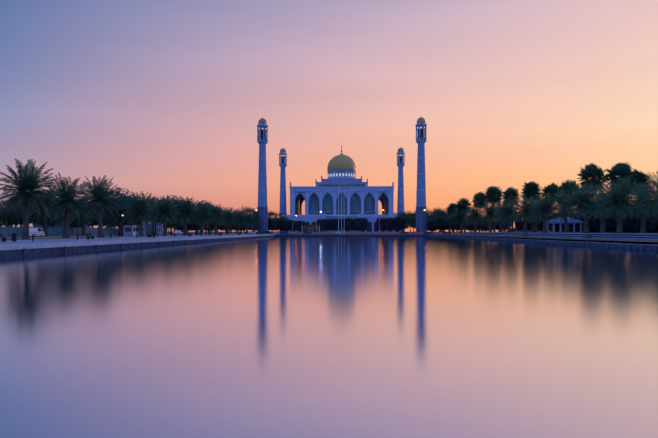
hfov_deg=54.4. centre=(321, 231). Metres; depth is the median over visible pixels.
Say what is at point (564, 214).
date palm
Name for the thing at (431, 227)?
hedge tree
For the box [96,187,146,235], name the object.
tree
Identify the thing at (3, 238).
bench
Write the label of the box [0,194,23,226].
tree
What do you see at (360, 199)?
mosque
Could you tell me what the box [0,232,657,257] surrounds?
banks
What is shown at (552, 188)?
fan palm
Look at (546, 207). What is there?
date palm
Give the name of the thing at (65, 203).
date palm
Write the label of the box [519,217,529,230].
hedge tree
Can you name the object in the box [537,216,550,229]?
hedge tree
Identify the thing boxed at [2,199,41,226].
tree
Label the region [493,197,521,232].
date palm
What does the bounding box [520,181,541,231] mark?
fan palm
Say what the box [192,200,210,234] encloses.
tree
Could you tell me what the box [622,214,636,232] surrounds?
hedge tree
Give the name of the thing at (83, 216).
date palm
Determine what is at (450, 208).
fan palm
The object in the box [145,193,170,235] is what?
tree
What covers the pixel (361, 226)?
hedge tree
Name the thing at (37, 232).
van
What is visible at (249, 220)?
date palm
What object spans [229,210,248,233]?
date palm
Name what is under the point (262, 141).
minaret
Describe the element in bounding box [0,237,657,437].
water
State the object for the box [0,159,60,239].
date palm
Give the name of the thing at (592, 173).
fan palm
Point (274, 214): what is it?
tree
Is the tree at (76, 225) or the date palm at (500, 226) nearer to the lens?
the tree at (76, 225)
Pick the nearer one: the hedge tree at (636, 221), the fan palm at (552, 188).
the hedge tree at (636, 221)
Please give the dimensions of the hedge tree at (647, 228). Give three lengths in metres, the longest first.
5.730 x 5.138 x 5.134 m
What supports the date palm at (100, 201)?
on the banks
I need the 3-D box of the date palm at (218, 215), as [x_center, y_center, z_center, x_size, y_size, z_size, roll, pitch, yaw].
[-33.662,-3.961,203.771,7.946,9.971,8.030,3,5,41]
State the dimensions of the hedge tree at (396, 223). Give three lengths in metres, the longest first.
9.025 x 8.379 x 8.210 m
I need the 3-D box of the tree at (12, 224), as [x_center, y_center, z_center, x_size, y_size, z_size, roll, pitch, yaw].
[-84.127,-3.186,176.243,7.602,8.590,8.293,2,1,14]
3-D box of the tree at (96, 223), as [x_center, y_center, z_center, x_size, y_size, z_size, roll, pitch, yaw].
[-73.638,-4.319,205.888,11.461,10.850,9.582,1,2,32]
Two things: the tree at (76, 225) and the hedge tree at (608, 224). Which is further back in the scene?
the tree at (76, 225)
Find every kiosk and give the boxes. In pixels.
[123,225,135,235]
[136,225,143,235]
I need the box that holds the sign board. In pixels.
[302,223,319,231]
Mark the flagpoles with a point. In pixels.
(341, 207)
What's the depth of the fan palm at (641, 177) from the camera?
180.02 m
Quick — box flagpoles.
[338,183,344,233]
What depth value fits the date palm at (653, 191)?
102.82 m
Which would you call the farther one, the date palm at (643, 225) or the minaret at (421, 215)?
the minaret at (421, 215)
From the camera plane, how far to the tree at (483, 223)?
301.45 m
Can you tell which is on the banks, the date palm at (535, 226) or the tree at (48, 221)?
the date palm at (535, 226)
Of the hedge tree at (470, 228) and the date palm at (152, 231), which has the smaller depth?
the date palm at (152, 231)
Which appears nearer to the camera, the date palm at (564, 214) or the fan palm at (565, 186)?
the date palm at (564, 214)
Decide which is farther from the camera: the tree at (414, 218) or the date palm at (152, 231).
the tree at (414, 218)
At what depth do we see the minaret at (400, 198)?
404.93 m
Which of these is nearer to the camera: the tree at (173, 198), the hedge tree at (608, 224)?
the hedge tree at (608, 224)
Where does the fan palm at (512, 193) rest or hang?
on the banks
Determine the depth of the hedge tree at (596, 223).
173.03 m
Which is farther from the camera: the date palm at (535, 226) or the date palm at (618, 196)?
the date palm at (535, 226)
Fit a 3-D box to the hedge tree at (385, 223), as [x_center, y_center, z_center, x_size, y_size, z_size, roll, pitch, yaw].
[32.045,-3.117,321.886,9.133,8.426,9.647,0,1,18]
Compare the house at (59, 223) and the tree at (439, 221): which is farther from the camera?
the tree at (439, 221)
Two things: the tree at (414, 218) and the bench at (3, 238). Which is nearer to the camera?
the bench at (3, 238)
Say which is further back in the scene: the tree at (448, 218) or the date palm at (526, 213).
the tree at (448, 218)
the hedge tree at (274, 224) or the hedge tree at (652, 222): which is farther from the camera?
the hedge tree at (274, 224)
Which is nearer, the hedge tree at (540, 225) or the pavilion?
the pavilion
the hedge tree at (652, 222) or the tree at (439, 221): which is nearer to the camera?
the hedge tree at (652, 222)
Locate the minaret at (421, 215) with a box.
[415,117,426,231]
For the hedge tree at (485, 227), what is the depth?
314.31 m
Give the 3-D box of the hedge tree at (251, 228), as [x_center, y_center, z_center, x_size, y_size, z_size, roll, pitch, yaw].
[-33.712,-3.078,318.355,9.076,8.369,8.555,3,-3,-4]
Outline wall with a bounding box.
[511,228,657,232]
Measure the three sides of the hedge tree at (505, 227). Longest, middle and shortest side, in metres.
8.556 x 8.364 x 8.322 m
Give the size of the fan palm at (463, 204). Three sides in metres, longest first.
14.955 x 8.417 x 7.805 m
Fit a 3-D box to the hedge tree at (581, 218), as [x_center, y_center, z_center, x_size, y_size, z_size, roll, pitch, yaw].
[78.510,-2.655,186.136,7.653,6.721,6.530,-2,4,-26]
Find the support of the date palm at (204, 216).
on the banks
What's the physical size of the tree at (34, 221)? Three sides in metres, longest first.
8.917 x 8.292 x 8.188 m
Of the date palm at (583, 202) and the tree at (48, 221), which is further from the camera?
the tree at (48, 221)
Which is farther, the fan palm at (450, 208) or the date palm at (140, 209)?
the fan palm at (450, 208)
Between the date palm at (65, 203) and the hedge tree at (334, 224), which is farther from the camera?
the hedge tree at (334, 224)
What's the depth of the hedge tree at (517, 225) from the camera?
251.56 m
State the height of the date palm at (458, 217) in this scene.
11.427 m
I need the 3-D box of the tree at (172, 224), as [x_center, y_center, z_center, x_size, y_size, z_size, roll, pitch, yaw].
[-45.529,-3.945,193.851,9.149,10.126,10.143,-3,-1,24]
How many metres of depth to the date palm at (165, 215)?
144.46 m
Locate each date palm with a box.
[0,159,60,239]
[21,187,63,235]
[41,172,94,237]
[70,195,96,234]
[77,175,123,237]
[119,191,160,236]
[145,204,160,234]
[147,194,180,235]
[171,197,201,234]
[190,200,217,234]
[205,204,227,234]
[218,206,239,233]
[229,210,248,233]
[241,211,257,233]
[250,213,261,233]
[451,208,470,231]
[463,204,483,231]
[476,201,503,232]
[490,201,507,231]
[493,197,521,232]
[510,195,543,232]
[523,196,551,231]
[525,192,565,232]
[551,189,578,232]
[562,182,610,232]
[583,184,616,232]
[593,175,644,233]
[624,181,657,232]
[637,171,657,215]
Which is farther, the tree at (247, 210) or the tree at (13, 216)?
the tree at (247, 210)
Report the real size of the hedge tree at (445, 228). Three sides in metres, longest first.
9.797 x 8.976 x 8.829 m
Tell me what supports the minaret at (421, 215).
on the banks
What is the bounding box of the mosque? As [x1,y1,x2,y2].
[282,146,400,233]
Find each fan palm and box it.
[445,203,457,231]
[454,197,470,231]
[471,191,485,231]
[484,186,503,231]
[501,187,520,231]
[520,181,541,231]
[540,183,559,231]
[557,179,581,231]
[576,162,607,232]
[603,162,637,187]
[628,169,654,212]
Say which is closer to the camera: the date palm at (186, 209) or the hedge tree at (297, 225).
the date palm at (186, 209)
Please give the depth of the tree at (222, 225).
271.20 m
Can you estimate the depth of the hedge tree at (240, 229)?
315.55 m
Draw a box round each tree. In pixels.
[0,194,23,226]
[0,211,7,225]
[0,215,19,225]
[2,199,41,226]
[18,208,43,224]
[31,204,61,226]
[49,208,63,227]
[69,216,88,227]
[90,214,105,227]
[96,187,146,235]
[102,193,135,235]
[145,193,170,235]
[155,195,183,234]
[158,218,181,234]
[176,220,189,230]
[187,222,199,230]
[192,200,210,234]
[204,219,221,233]
[218,221,234,233]
[218,226,232,230]
[230,224,245,230]
[236,206,258,219]
[245,224,256,230]
[268,209,281,231]
[268,218,281,233]
[280,219,291,231]
[293,221,306,231]
[315,219,330,231]
[327,218,342,230]
[339,218,354,231]
[353,218,368,231]
[376,217,392,230]
[392,217,406,232]
[395,210,413,231]
[410,211,429,222]
[427,207,449,230]
[427,221,437,231]
[431,213,449,230]
[438,224,453,230]
[444,210,469,231]
[451,218,468,231]
[466,220,478,230]
[476,217,488,231]
[481,222,492,230]
[495,219,510,230]
[514,219,523,230]
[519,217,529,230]
[527,218,538,229]
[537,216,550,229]
[570,214,582,230]
[576,211,591,232]
[591,210,616,232]
[604,214,625,230]
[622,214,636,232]
[633,215,648,230]
[638,214,657,232]
[645,211,657,229]
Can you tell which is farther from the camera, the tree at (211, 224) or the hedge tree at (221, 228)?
the hedge tree at (221, 228)
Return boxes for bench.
[0,234,6,241]
[86,233,93,238]
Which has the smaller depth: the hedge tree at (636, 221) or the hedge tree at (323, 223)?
the hedge tree at (636, 221)
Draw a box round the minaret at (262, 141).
[257,116,267,233]
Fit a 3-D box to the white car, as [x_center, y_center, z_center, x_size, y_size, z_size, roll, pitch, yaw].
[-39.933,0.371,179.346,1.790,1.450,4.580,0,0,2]
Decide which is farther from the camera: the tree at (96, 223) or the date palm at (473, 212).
the date palm at (473, 212)
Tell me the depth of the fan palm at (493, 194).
241.66 m
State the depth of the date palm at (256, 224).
292.02 m
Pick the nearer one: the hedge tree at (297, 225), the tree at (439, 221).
the tree at (439, 221)
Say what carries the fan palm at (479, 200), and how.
on the banks
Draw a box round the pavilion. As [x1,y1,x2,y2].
[547,217,582,232]
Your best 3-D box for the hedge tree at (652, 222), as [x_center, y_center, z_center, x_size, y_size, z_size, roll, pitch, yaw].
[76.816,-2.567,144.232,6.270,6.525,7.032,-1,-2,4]
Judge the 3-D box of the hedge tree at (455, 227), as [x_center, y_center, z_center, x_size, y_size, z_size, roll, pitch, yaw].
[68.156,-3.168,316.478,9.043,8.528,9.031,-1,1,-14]
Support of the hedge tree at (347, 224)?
on the banks
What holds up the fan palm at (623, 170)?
on the banks
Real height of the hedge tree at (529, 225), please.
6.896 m
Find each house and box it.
[33,218,90,227]
[133,221,162,233]
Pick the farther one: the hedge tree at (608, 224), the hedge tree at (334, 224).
the hedge tree at (334, 224)
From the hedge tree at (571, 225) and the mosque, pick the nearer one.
the hedge tree at (571, 225)
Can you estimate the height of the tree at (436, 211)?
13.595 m
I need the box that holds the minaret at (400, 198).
[397,148,404,231]
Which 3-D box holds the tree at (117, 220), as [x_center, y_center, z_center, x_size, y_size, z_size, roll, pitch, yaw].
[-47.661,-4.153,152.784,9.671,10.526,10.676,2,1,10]
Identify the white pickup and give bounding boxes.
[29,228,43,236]
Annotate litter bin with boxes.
[11,233,16,241]
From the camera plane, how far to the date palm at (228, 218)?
225.24 m
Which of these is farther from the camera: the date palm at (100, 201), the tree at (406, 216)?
the tree at (406, 216)
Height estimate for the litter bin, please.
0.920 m
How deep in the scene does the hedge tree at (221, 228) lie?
318.88 m
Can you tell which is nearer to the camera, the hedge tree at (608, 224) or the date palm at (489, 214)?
the hedge tree at (608, 224)
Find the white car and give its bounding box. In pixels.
[173,230,182,234]
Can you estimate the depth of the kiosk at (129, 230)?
150.43 m
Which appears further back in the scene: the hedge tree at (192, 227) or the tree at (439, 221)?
the hedge tree at (192, 227)
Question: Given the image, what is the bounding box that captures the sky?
[0,0,657,231]
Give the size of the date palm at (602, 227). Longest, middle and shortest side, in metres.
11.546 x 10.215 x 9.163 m
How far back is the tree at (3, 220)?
147.83 m
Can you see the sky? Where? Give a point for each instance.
(161, 98)
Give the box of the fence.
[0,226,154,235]
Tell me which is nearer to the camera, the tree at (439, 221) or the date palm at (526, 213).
the date palm at (526, 213)
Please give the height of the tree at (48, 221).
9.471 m
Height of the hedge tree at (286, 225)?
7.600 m
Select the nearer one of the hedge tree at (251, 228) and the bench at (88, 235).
the bench at (88, 235)
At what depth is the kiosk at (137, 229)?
158.44 m

